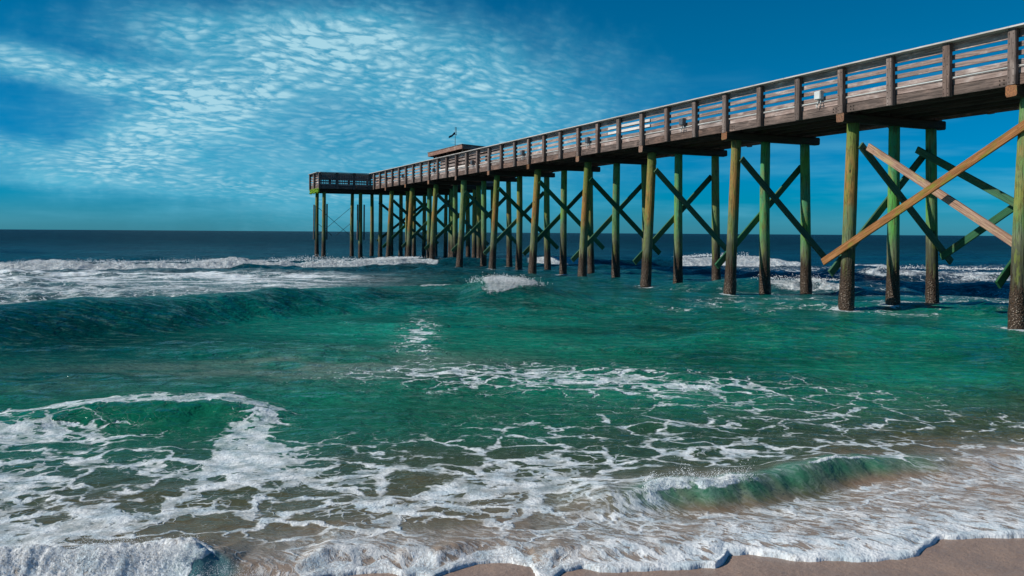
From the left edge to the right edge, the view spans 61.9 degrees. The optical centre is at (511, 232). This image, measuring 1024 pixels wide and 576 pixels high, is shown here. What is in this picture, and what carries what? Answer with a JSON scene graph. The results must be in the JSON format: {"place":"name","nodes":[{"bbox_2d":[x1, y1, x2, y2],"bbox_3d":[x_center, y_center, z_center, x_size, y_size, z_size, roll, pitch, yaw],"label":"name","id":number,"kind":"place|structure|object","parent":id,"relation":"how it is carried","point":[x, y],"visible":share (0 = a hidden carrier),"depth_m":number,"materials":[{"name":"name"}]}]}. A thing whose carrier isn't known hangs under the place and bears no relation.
{"place":"outdoors","nodes":[
{"label":"outdoors","id":0,"kind":"place"},
{"bbox_2d":[0,229,1023,575],"bbox_3d":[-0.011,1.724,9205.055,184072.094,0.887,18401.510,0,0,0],"label":"water","id":1,"kind":"structure","parent":0,"point":[258,415],"depth_m":9.87,"materials":[{"name":"teal liquid"}]},
{"bbox_2d":[0,253,1003,575],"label":"sea spray","id":2,"kind":"object","parent":1,"relation":"on","point":[500,279],"visible":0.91,"depth_m":6.51,"materials":[{"name":"white liquid"}]},
{"bbox_2d":[308,23,1023,329],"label":"fishing pier","id":3,"kind":"structure","parent":1,"relation":"in","point":[929,107],"depth_m":28.49,"materials":[{"name":"brown wood"}]},
{"bbox_2d":[427,144,499,167],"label":"shelter","id":4,"kind":"object","parent":3,"relation":"on","point":[459,148],"visible":0.45,"depth_m":64.19,"materials":[{"name":"brown wood"}]},
{"bbox_2d":[520,150,524,158],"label":"junction box","id":5,"kind":"object","parent":3,"relation":"attached to","point":[522,152],"visible":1,"depth_m":41.94,"materials":[{"name":"grey metal"}]},
{"bbox_2d":[585,137,589,146],"bbox_3d":[3.197,-3.793,36.133,0.146,0.478,0.238,0,0,-24],"label":"junction box","id":6,"kind":"object","parent":3,"relation":"attached to","point":[587,140],"visible":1,"depth_m":36.05,"materials":[{"name":"grey metal"}]},
{"bbox_2d":[679,118,685,131],"bbox_3d":[5.988,-3.775,30.006,0.146,0.478,0.238,0,0,-24],"label":"junction box","id":7,"kind":"object","parent":3,"relation":"attached to","point":[682,121],"visible":1,"depth_m":29.93,"materials":[{"name":"grey metal"}]},
{"bbox_2d":[387,64,1023,181],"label":"conduit","id":8,"kind":"object","parent":3,"relation":"attached to","point":[770,111],"visible":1,"depth_m":25.13,"materials":[{"name":"white plastic"}]},
{"bbox_2d":[814,90,823,106],"bbox_3d":[8.670,-3.757,24.120,0.146,0.478,0.238,0,0,-25],"label":"junction box","id":9,"kind":"object","parent":3,"relation":"attached to","point":[818,95],"visible":1,"depth_m":24.06,"materials":[{"name":"white plastic"}]},
{"bbox_2d":[0,0,1023,235],"label":"sky","id":10,"kind":"structure","parent":0,"point":[187,115],"materials":[{"name":"blue"}]},
{"bbox_2d":[350,538,1023,575],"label":"beach","id":11,"kind":"structure","parent":0,"point":[982,557],"depth_m":5.24,"materials":[{"name":"beige sand"}]}
]}

